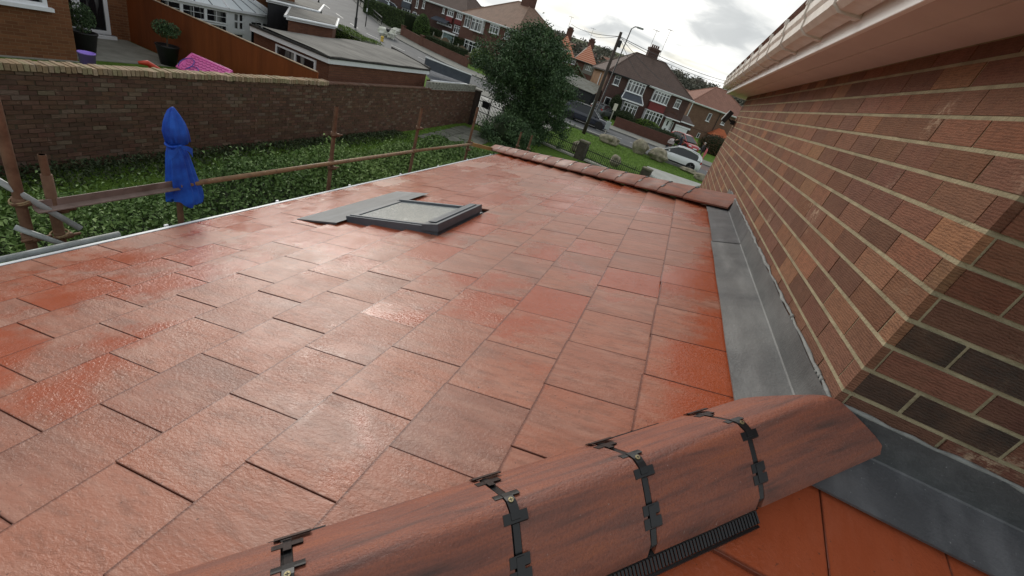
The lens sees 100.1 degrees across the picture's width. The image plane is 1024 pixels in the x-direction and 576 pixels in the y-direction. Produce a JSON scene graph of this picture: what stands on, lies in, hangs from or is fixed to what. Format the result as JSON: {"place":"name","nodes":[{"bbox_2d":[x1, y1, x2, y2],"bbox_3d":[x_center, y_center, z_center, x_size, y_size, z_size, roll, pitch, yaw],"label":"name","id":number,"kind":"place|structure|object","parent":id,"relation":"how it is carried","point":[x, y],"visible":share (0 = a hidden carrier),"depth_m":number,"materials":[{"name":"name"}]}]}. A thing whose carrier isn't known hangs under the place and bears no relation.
{"place":"outdoors","nodes":[
{"label":"outdoors","id":0,"kind":"place"},
{"bbox_2d":[0,38,177,66],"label":"patio","id":1,"kind":"structure","parent":0,"point":[121,51],"depth_m":13.08,"materials":[{"name":"concrete"}]},
{"bbox_2d":[69,0,98,52],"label":"potted tree","id":2,"kind":"object","parent":1,"relation":"on","point":[85,39],"visible":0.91,"depth_m":11.55,"materials":[{"name":"green plant"}]},
{"bbox_2d":[151,19,180,66],"bbox_3d":[-10.584,-7.527,13.166,0.752,1.256,0.741,26,29,11],"label":"potted tree","id":3,"kind":"object","parent":1,"relation":"on","point":[168,54],"visible":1,"depth_m":13.08,"materials":[{"name":"green plant"}]},
{"bbox_2d":[354,0,358,28],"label":"street lamp","id":4,"kind":"object","parent":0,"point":[355,24],"visible":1,"depth_m":52.75,"materials":[{"name":"black metal"}]},
{"bbox_2d":[0,6,714,224],"bbox_3d":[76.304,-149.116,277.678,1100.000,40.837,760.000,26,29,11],"label":"ground","id":5,"kind":"structure","parent":0,"point":[545,150],"depth_m":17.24,"materials":[{"name":"green plant"}]},
{"bbox_2d":[0,99,52,256],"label":"scaffold pole","id":6,"kind":"object","parent":5,"relation":"on","point":[12,173],"visible":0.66,"depth_m":2.38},
{"bbox_2d":[7,198,69,238],"bbox_3d":[-2.809,-0.419,2.557,0.094,0.274,0.225,30,30,19],"label":"rope lashing","id":7,"kind":"object","parent":6,"relation":"attached to","point":[26,203],"visible":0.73,"depth_m":2.45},
{"bbox_2d":[13,225,64,244],"bbox_3d":[-2.811,-0.306,2.563,0.211,0.147,0.033,-4,36,-37],"label":"scaffold brace","id":8,"kind":"object","parent":6,"relation":"attached to","point":[18,228],"visible":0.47,"depth_m":2.54,"materials":[{"name":"black metal"}]},
{"bbox_2d":[37,153,81,250],"bbox_3d":[-3.079,0.446,3.127,0.071,2.900,0.140,26,29,11],"label":"scaffold pole","id":9,"kind":"object","parent":5,"relation":"on","point":[49,188],"visible":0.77,"depth_m":2.53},
{"bbox_2d":[0,178,82,230],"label":"scaffold brace","id":10,"kind":"object","parent":9,"relation":"attached to","point":[43,206],"visible":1,"depth_m":2.51,"materials":[{"name":"black metal"}]},
{"bbox_2d":[32,181,179,213],"bbox_3d":[-2.604,-0.609,2.815,0.047,0.067,0.800,26,29,11],"label":"angle rail","id":11,"kind":"object","parent":9,"relation":"attached to","point":[76,201],"visible":1,"depth_m":2.77,"materials":[{"name":"metal"}]},
{"bbox_2d":[76,50,95,64],"bbox_3d":[-10.018,-5.204,10.158,0.330,0.690,0.325,26,29,11],"label":"bucket","id":12,"kind":"object","parent":5,"relation":"on","point":[86,57],"visible":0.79,"depth_m":9.99,"materials":[{"name":"purple plastic"}]},
{"bbox_2d":[0,0,294,60],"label":"neighbour house","id":13,"kind":"structure","parent":5,"relation":"on","point":[37,28],"depth_m":10.49,"materials":[{"name":"brick"}]},
{"bbox_2d":[0,0,54,12],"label":"window","id":14,"kind":"structure","parent":13,"relation":"in","point":[41,5],"depth_m":9.96,"materials":[{"name":"white plastic"}]},
{"bbox_2d":[68,0,113,35],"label":"patio door","id":15,"kind":"structure","parent":13,"relation":"in","point":[99,8],"depth_m":13.52,"materials":[{"name":"white plastic"}]},
{"bbox_2d":[138,60,160,68],"bbox_3d":[-8.213,-4.666,9.878,0.120,1.027,0.540,34,31,25],"label":"toy","id":16,"kind":"object","parent":5,"relation":"on","point":[149,64],"visible":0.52,"depth_m":9.56,"materials":[{"name":"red plastic"}]},
{"bbox_2d":[176,202,183,223],"bbox_3d":[-2.799,0.106,3.693,0.041,3.100,0.041,26,29,11],"label":"scaffold pole","id":17,"kind":"object","parent":5,"relation":"on","point":[180,213],"visible":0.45,"depth_m":3.29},
{"bbox_2d":[161,107,203,207],"bbox_3d":[-2.414,-0.937,3.151,0.151,0.760,0.261,26,29,11],"label":"blue cloth","id":18,"kind":"object","parent":17,"relation":"attached to","point":[179,169],"visible":0.99,"depth_m":3.10,"materials":[{"name":"fabric"}]},
{"bbox_2d":[0,129,407,197],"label":"ground cover","id":19,"kind":"object","parent":5,"relation":"on","point":[316,141],"visible":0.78,"depth_m":8.61,"materials":[{"name":"green plant"}]},
{"bbox_2d":[176,53,232,72],"bbox_3d":[-8.560,-6.088,11.955,1.646,0.433,0.651,25,28,9],"label":"pink panel","id":20,"kind":"object","parent":5,"relation":"on","point":[202,64],"visible":0.61,"depth_m":12.00,"materials":[{"name":"pink plastic"}]},
{"bbox_2d":[161,0,267,42],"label":"conservatory","id":21,"kind":"object","parent":5,"relation":"on","point":[236,17],"visible":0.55,"depth_m":17.20,"materials":[{"name":"white plastic"}]},
{"bbox_2d":[205,21,227,31],"bbox_3d":[-11.693,-10.051,16.987,0.070,0.750,0.917,25,28,9],"label":"window","id":22,"kind":"structure","parent":21,"relation":"in","point":[221,26],"depth_m":16.99,"materials":[{"name":"white plastic"}]},
{"bbox_2d":[234,13,243,30],"bbox_3d":[-11.287,-10.979,17.683,0.074,0.620,0.590,19,28,-1],"label":"window frame","id":23,"kind":"structure","parent":21,"relation":"in","point":[238,18],"depth_m":17.71,"materials":[{"name":"white plastic"}]},
{"bbox_2d":[250,21,266,42],"bbox_3d":[-11.278,-11.121,19.303,0.074,1.500,1.540,19,28,-1],"label":"window","id":24,"kind":"structure","parent":21,"relation":"in","point":[259,24],"depth_m":18.76,"materials":[{"name":"white plastic"}]},
{"bbox_2d":[126,0,318,78],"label":"garden fence","id":25,"kind":"object","parent":5,"relation":"on","point":[222,47],"visible":0.55,"depth_m":13.34,"materials":[{"name":"wood"}]},
{"bbox_2d":[0,58,475,175],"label":"boundary wall","id":26,"kind":"structure","parent":5,"relation":"on","point":[59,112],"depth_m":9.01,"materials":[{"name":"brick"}]},
{"bbox_2d":[0,127,498,263],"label":"hedge","id":27,"kind":"object","parent":5,"relation":"on","point":[148,213],"visible":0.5,"depth_m":5.98,"materials":[{"name":"green plant"}]},
{"bbox_2d":[266,0,324,33],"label":"annex","id":28,"kind":"object","parent":5,"relation":"on","point":[276,12],"visible":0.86,"depth_m":19.29,"materials":[{"name":"brick"}]},
{"bbox_2d":[284,7,339,37],"bbox_3d":[-9.123,-10.960,19.482,2.075,2.540,8.347,6,31,-24],"label":"annex","id":29,"kind":"object","parent":5,"relation":"on","point":[302,21],"visible":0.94,"depth_m":17.22,"materials":[{"name":"brick"}]},
{"bbox_2d":[326,106,342,190],"bbox_3d":[-2.207,-0.494,5.042,0.072,3.180,0.140,26,29,11],"label":"scaffold pole","id":30,"kind":"object","parent":5,"relation":"on","point":[334,134],"visible":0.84,"depth_m":4.46,"materials":[{"name":"metal"}]},
{"bbox_2d":[249,23,430,86],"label":"garage","id":31,"kind":"structure","parent":5,"relation":"on","point":[337,59],"depth_m":14.60,"materials":[{"name":"brick"}]},
{"bbox_2d":[275,44,316,69],"bbox_3d":[-6.896,-7.214,13.611,1.890,0.500,0.140,28,29,15],"label":"window","id":32,"kind":"structure","parent":31,"relation":"in","point":[297,57],"depth_m":13.56,"materials":[{"name":"white plastic"}]},
{"bbox_2d":[335,24,383,45],"bbox_3d":[-9.972,-13.989,24.527,1.207,2.056,9.186,-10,40,-42],"label":"hedge","id":33,"kind":"object","parent":5,"relation":"on","point":[344,32],"visible":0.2,"depth_m":22.60,"materials":[{"name":"green plant"}]},
{"bbox_2d":[378,26,396,39],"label":"waste bag","id":34,"kind":"object","parent":5,"relation":"on","point":[386,32],"visible":0.84,"depth_m":54.97,"materials":[{"name":"white plastic"}]},
{"bbox_2d":[363,0,417,32],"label":"hedge","id":35,"kind":"object","parent":5,"relation":"on","point":[393,16],"visible":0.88,"depth_m":62.62,"materials":[{"name":"green plant"}]},
{"bbox_2d":[387,0,422,15],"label":"terrace house","id":36,"kind":"structure","parent":5,"relation":"on","point":[413,6],"depth_m":67.81,"materials":[{"name":"brown brick"}]},
{"bbox_2d":[408,107,423,172],"bbox_3d":[-1.641,-1.051,6.396,0.072,3.170,0.140,26,29,11],"label":"scaffold pole","id":37,"kind":"object","parent":5,"relation":"on","point":[418,127],"visible":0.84,"depth_m":5.80,"materials":[{"name":"metal"}]},
{"bbox_2d":[181,150,418,187],"bbox_3d":[-1.882,-1.332,4.564,0.041,0.045,3.212,26,29,11],"label":"scaffold rail","id":38,"kind":"object","parent":37,"relation":"attached to","point":[244,175],"visible":0.93,"depth_m":4.03,"materials":[{"name":"brown wood"}]},
{"bbox_2d":[412,13,430,37],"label":"conifer","id":39,"kind":"object","parent":5,"relation":"on","point":[422,24],"visible":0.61,"depth_m":59.80,"materials":[{"name":"green plant"}]},
{"bbox_2d":[400,25,470,67],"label":"front garden wall","id":40,"kind":"structure","parent":5,"relation":"on","point":[420,40],"depth_m":55.73,"materials":[{"name":"brick"}]},
{"bbox_2d":[425,35,468,56],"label":"hedge","id":41,"kind":"object","parent":5,"relation":"on","point":[456,49],"visible":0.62,"depth_m":54.85,"materials":[{"name":"green plant"}]},
{"bbox_2d":[429,26,464,46],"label":"hedge","id":42,"kind":"object","parent":5,"relation":"on","point":[456,39],"visible":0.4,"depth_m":63.42,"materials":[{"name":"green plant"}]},
{"bbox_2d":[424,56,471,83],"bbox_3d":[-3.633,-10.177,21.751,2.500,2.555,7.009,8,30,-21],"label":"carport","id":43,"kind":"object","parent":5,"relation":"on","point":[442,72],"visible":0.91,"depth_m":20.13,"materials":[{"name":"white plastic"}]},
{"bbox_2d":[421,0,481,42],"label":"terrace house","id":44,"kind":"structure","parent":5,"relation":"on","point":[445,17],"depth_m":65.83,"materials":[{"name":"brown brick"}]},
{"bbox_2d":[446,9,453,17],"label":"window","id":45,"kind":"structure","parent":44,"relation":"in","point":[450,13],"depth_m":65.37,"materials":[{"name":"white plastic"}]},
{"bbox_2d":[453,25,459,33],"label":"window","id":46,"kind":"structure","parent":44,"relation":"in","point":[456,29],"depth_m":65.77,"materials":[{"name":"white plastic"}]},
{"bbox_2d":[433,32,472,64],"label":"panel fence","id":47,"kind":"object","parent":5,"relation":"on","point":[445,39],"visible":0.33,"depth_m":59.72,"materials":[{"name":"brown wood"}]},
{"bbox_2d":[463,107,478,160],"bbox_3d":[-1.023,-1.667,7.855,0.072,3.190,0.140,26,29,11],"label":"scaffold pole","id":48,"kind":"object","parent":5,"relation":"on","point":[471,132],"visible":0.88,"depth_m":7.28,"materials":[{"name":"metal"}]},
{"bbox_2d":[413,143,472,151],"bbox_3d":[-1.024,-2.174,6.624,0.040,0.069,1.822,26,29,11],"label":"scaffold rail","id":49,"kind":"object","parent":48,"relation":"attached to","point":[441,147],"visible":0.98,"depth_m":6.50,"materials":[{"name":"black metal"}]},
{"bbox_2d":[470,143,494,151],"bbox_3d":[-0.022,-2.603,8.335,0.025,0.330,2.342,36,32,29],"label":"scaffold board","id":50,"kind":"object","parent":48,"relation":"attached to","point":[482,146],"visible":0.14,"depth_m":7.65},
{"bbox_2d":[468,89,482,124],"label":"gate pier","id":51,"kind":"structure","parent":5,"relation":"on","point":[478,92],"depth_m":22.65,"materials":[{"name":"brick"}]},
{"bbox_2d":[475,96,504,125],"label":"iron gate","id":52,"kind":"structure","parent":51,"relation":"attached to","point":[487,106],"depth_m":22.55,"materials":[{"name":"black metal"}]},
{"bbox_2d":[470,47,493,68],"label":"shrub","id":53,"kind":"object","parent":5,"relation":"on","point":[473,53],"visible":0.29,"depth_m":56.24,"materials":[{"name":"green plant"}]},
{"bbox_2d":[475,109,541,151],"bbox_3d":[-0.295,-7.917,21.322,3.162,1.803,3.866,6,31,-24],"label":"shrub","id":54,"kind":"object","parent":5,"relation":"on","point":[504,130],"visible":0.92,"depth_m":20.56,"materials":[{"name":"green plant"}]},
{"bbox_2d":[0,145,1023,575],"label":"roof","id":55,"kind":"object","parent":5,"relation":"on","point":[544,365],"visible":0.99,"depth_m":1.20,"materials":[{"name":"tile"}]},
{"bbox_2d":[0,231,120,262],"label":"scaffold ledger","id":56,"kind":"object","parent":55,"relation":"on","point":[32,252],"visible":1,"depth_m":2.53,"materials":[{"name":"black metal"}]},
{"bbox_2d":[297,191,482,234],"bbox_3d":[-0.762,-0.627,3.427,1.179,0.398,1.220,26,29,11],"label":"roof window","id":57,"kind":"structure","parent":55,"relation":"on","point":[399,210],"depth_m":3.19,"materials":[{"name":"grey glass"}]},
{"bbox_2d":[458,0,568,73],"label":"corner house","id":58,"kind":"structure","parent":5,"relation":"on","point":[492,18],"depth_m":60.40,"materials":[{"name":"red brick"}]},
{"bbox_2d":[463,15,470,27],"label":"window","id":59,"kind":"structure","parent":58,"relation":"in","point":[467,21],"depth_m":61.55,"materials":[{"name":"white plastic"}]},
{"bbox_2d":[464,39,480,53],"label":"bay window","id":60,"kind":"structure","parent":58,"relation":"in","point":[468,43],"depth_m":61.25,"materials":[{"name":"white plastic"}]},
{"bbox_2d":[469,17,485,33],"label":"bay window","id":61,"kind":"structure","parent":58,"relation":"in","point":[476,24],"depth_m":59.93,"materials":[{"name":"white plastic"}]},
{"bbox_2d":[489,23,500,35],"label":"bay window","id":62,"kind":"structure","parent":58,"relation":"in","point":[492,27],"depth_m":58.53,"materials":[{"name":"white plastic"}]},
{"bbox_2d":[467,12,584,149],"bbox_3d":[1.179,-11.063,23.236,6.349,6.382,6.602,-7,38,-40],"label":"holly tree","id":63,"kind":"object","parent":5,"relation":"on","point":[519,77],"visible":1,"depth_m":22.12,"materials":[{"name":"green plant"}]},
{"bbox_2d":[353,0,710,166],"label":"kerb","id":64,"kind":"structure","parent":5,"relation":"on","point":[490,83],"depth_m":50.56,"materials":[{"name":"concrete"}]},
{"bbox_2d":[379,45,697,172],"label":"kerb","id":65,"kind":"structure","parent":5,"relation":"on","point":[626,146],"depth_m":35.44,"materials":[{"name":"concrete"}]},
{"bbox_2d":[562,17,595,80],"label":"semi detached house","id":66,"kind":"structure","parent":5,"relation":"on","point":[585,59],"depth_m":81.17,"materials":[{"name":"tile"}]},
{"bbox_2d":[565,74,598,104],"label":"shed","id":67,"kind":"structure","parent":5,"relation":"on","point":[588,89],"depth_m":53.57,"materials":[{"name":"black"}]},
{"bbox_2d":[574,139,590,160],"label":"stone pier","id":68,"kind":"structure","parent":5,"relation":"on","point":[582,149],"depth_m":23.77,"materials":[{"name":"stone"}]},
{"bbox_2d":[532,127,641,173],"bbox_3d":[3.536,-7.534,24.219,7.750,1.320,0.400,29,29,17],"label":"fence","id":69,"kind":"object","parent":5,"relation":"on","point":[586,160],"depth_m":23.85,"materials":[{"name":"metal"}]},
{"bbox_2d":[591,101,612,118],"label":"shrub","id":70,"kind":"object","parent":5,"relation":"on","point":[605,110],"visible":0.66,"depth_m":50.69,"materials":[{"name":"green plant"}]},
{"bbox_2d":[582,32,622,133],"bbox_3d":[6.896,-15.431,32.784,0.443,7.362,0.310,26,29,11],"label":"telegraph pole","id":71,"kind":"object","parent":5,"relation":"on","point":[618,43],"visible":0.98,"depth_m":32.63,"materials":[{"name":"brown wood"}]},
{"bbox_2d":[621,37,723,80],"bbox_3d":[16.235,-21.062,40.324,0.040,1.052,25.386,37,33,29],"label":"overhead wire","id":72,"kind":"object","parent":71,"relation":"attached to","point":[669,60],"visible":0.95,"depth_m":37.94,"materials":[{"name":"grey"}]},
{"bbox_2d":[599,134,619,145],"bbox_3d":[7.659,-11.646,33.745,1.635,0.742,1.105,26,29,11],"label":"bush","id":73,"kind":"object","parent":5,"relation":"on","point":[609,139],"visible":0.91,"depth_m":33.41,"materials":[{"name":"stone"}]},
{"bbox_2d":[483,6,745,105],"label":"woods","id":74,"kind":"object","parent":5,"relation":"on","point":[690,83],"visible":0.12,"depth_m":242.86,"materials":[{"name":"green plant"}]},
{"bbox_2d":[608,94,621,118],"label":"shrub","id":75,"kind":"object","parent":5,"relation":"on","point":[617,99],"visible":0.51,"depth_m":53.91,"materials":[{"name":"green plant"}]},
{"bbox_2d":[610,154,620,166],"bbox_3d":[6.185,-7.579,25.612,0.654,0.742,0.710,26,29,11],"label":"boulder","id":76,"kind":"object","parent":5,"relation":"on","point":[617,157],"visible":0.72,"depth_m":25.37,"materials":[{"name":"stone"}]},
{"bbox_2d":[612,109,635,122],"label":"shrub","id":77,"kind":"object","parent":5,"relation":"on","point":[625,114],"visible":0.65,"depth_m":53.49,"materials":[{"name":"green plant"}]},
{"bbox_2d":[632,139,649,154],"bbox_3d":[10.214,-11.162,34.045,1.343,1.256,1.150,26,29,11],"label":"bush","id":78,"kind":"object","parent":5,"relation":"on","point":[640,147],"visible":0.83,"depth_m":33.68,"materials":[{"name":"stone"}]},
{"bbox_2d":[590,29,694,133],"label":"semi detached house","id":79,"kind":"structure","parent":5,"relation":"on","point":[658,101],"depth_m":55.36,"materials":[{"name":"brown brick"}]},
{"bbox_2d":[612,75,620,86],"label":"window","id":80,"kind":"structure","parent":79,"relation":"in","point":[617,79],"depth_m":53.96,"materials":[{"name":"white plastic"}]},
{"bbox_2d":[620,100,638,115],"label":"bay window","id":81,"kind":"structure","parent":79,"relation":"in","point":[627,106],"depth_m":54.93,"materials":[{"name":"white plastic"}]},
{"bbox_2d":[624,79,646,96],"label":"bay window","id":82,"kind":"structure","parent":79,"relation":"in","point":[634,87],"depth_m":54.18,"materials":[{"name":"white plastic"}]},
{"bbox_2d":[641,108,663,126],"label":"bay window","id":83,"kind":"structure","parent":79,"relation":"in","point":[656,117],"depth_m":55.67,"materials":[{"name":"white plastic"}]},
{"bbox_2d":[650,89,671,105],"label":"bay window","id":84,"kind":"structure","parent":79,"relation":"in","point":[659,97],"depth_m":54.93,"materials":[{"name":"white plastic"}]},
{"bbox_2d":[662,118,671,129],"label":"door","id":85,"kind":"structure","parent":79,"relation":"in","point":[666,124],"depth_m":56.97,"materials":[{"name":"white plastic"}]},
{"bbox_2d":[672,99,681,109],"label":"window","id":86,"kind":"structure","parent":79,"relation":"in","point":[678,102],"depth_m":55.78,"materials":[{"name":"white plastic"}]},
{"bbox_2d":[673,126,686,132],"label":"garage door","id":87,"kind":"structure","parent":79,"relation":"in","point":[676,128],"depth_m":57.27,"materials":[{"name":"white plastic"}]},
{"bbox_2d":[613,117,674,146],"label":"front garden wall","id":88,"kind":"structure","parent":5,"relation":"on","point":[644,131],"depth_m":46.89,"materials":[{"name":"brick"}]},
{"bbox_2d":[640,166,653,175],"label":"stone pier","id":89,"kind":"structure","parent":5,"relation":"on","point":[646,171],"depth_m":22.57,"materials":[{"name":"stone"}]},
{"bbox_2d":[636,118,658,127],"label":"shrub","id":90,"kind":"object","parent":5,"relation":"on","point":[645,122],"visible":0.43,"depth_m":53.83,"materials":[{"name":"green plant"}]},
{"bbox_2d":[648,147,667,162],"bbox_3d":[11.486,-10.422,33.671,1.634,1.101,1.135,21,28,2],"label":"bush","id":91,"kind":"object","parent":5,"relation":"on","point":[657,154],"visible":0.91,"depth_m":33.31,"materials":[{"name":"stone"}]},
{"bbox_2d":[645,126,683,143],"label":"shrub","id":92,"kind":"object","parent":5,"relation":"on","point":[664,131],"visible":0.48,"depth_m":47.21,"materials":[{"name":"green plant"}]},
{"bbox_2d":[647,166,700,186],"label":"ramp","id":93,"kind":"structure","parent":5,"relation":"on","point":[660,174],"depth_m":23.95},
{"bbox_2d":[671,131,699,151],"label":"red hatchback","id":94,"kind":"object","parent":5,"relation":"on","point":[689,141],"visible":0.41,"depth_m":48.05,"materials":[{"name":"red paint"}]},
{"bbox_2d":[680,166,696,173],"bbox_3d":[13.824,-9.190,33.574,1.470,0.407,0.792,26,29,11],"label":"boulder","id":95,"kind":"object","parent":5,"relation":"on","point":[688,170],"visible":0.94,"depth_m":33.34,"materials":[{"name":"stone"}]},
{"bbox_2d":[694,173,705,181],"bbox_3d":[13.867,-8.198,31.674,0.907,0.598,0.687,34,31,26],"label":"boulder","id":96,"kind":"object","parent":5,"relation":"on","point":[699,176],"visible":0.79,"depth_m":31.41,"materials":[{"name":"stone"}]},
{"bbox_2d":[697,134,724,156],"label":"shrub","id":97,"kind":"object","parent":5,"relation":"on","point":[714,143],"visible":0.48,"depth_m":53.20,"materials":[{"name":"green plant"}]},
{"bbox_2d":[684,87,741,138],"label":"brick house","id":98,"kind":"structure","parent":5,"relation":"on","point":[707,110],"depth_m":69.39,"materials":[{"name":"red brick"}]},
{"bbox_2d":[700,0,1023,486],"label":"brick house","id":99,"kind":"structure","parent":5,"relation":"on","point":[867,167],"depth_m":1.20,"materials":[{"name":"brick"}]},
{"bbox_2d":[721,110,735,124],"bbox_3d":[3.235,-2.530,6.371,0.198,0.180,0.150,26,29,11],"label":"security light","id":100,"kind":"object","parent":99,"relation":"attached to","point":[727,115],"visible":1,"depth_m":6.34,"materials":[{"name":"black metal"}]},
{"bbox_2d":[377,0,396,7],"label":"white car","id":101,"kind":"object","parent":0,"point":[387,2],"visible":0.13,"depth_m":66.81,"materials":[{"name":"grey paint"}]},
{"bbox_2d":[418,126,490,147],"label":"garden path","id":102,"kind":"structure","parent":0,"point":[456,132],"depth_m":20.05,"materials":[{"name":"concrete"}]},
{"bbox_2d":[469,84,508,104],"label":"pavement","id":103,"kind":"structure","parent":0,"point":[485,93],"depth_m":37.12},
{"bbox_2d":[311,0,707,174],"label":"road","id":104,"kind":"structure","parent":0,"point":[345,10],"depth_m":53.98,"materials":[{"name":"asphalt"}]},
{"bbox_2d":[563,100,606,129],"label":"dark estate car","id":105,"kind":"object","parent":104,"relation":"on","point":[581,113],"visible":0.73,"depth_m":40.08,"materials":[{"name":"grey paint"}]},
{"bbox_2d":[604,103,617,133],"bbox_3d":[8.336,-14.261,36.529,0.400,2.750,0.220,26,29,11],"label":"sign post","id":106,"kind":"object","parent":104,"relation":"on","point":[607,125],"visible":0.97,"depth_m":36.52,"materials":[{"name":"metal"}]},
{"bbox_2d":[597,26,643,110],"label":"street lamp","id":107,"kind":"object","parent":104,"relation":"on","point":[637,27],"visible":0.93,"depth_m":40.14,"materials":[{"name":"black metal"}]},
{"bbox_2d":[655,145,701,170],"bbox_3d":[13.547,-10.823,35.052,4.072,1.538,1.980,27,29,13],"label":"white hatchback","id":108,"kind":"object","parent":104,"relation":"on","point":[684,156],"visible":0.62,"depth_m":34.24,"materials":[{"name":"white paint"}]},
{"bbox_2d":[476,95,568,130],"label":"driveway","id":109,"kind":"structure","parent":0,"point":[485,98],"depth_m":30.22,"materials":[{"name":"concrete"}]},
{"bbox_2d":[355,0,711,165],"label":"pavement","id":110,"kind":"structure","parent":0,"point":[433,54],"depth_m":51.83,"materials":[{"name":"concrete"}]},
{"bbox_2d":[477,0,805,89],"label":"sky","id":111,"kind":"structure","parent":0,"point":[711,38],"materials":[{"name":"white"}]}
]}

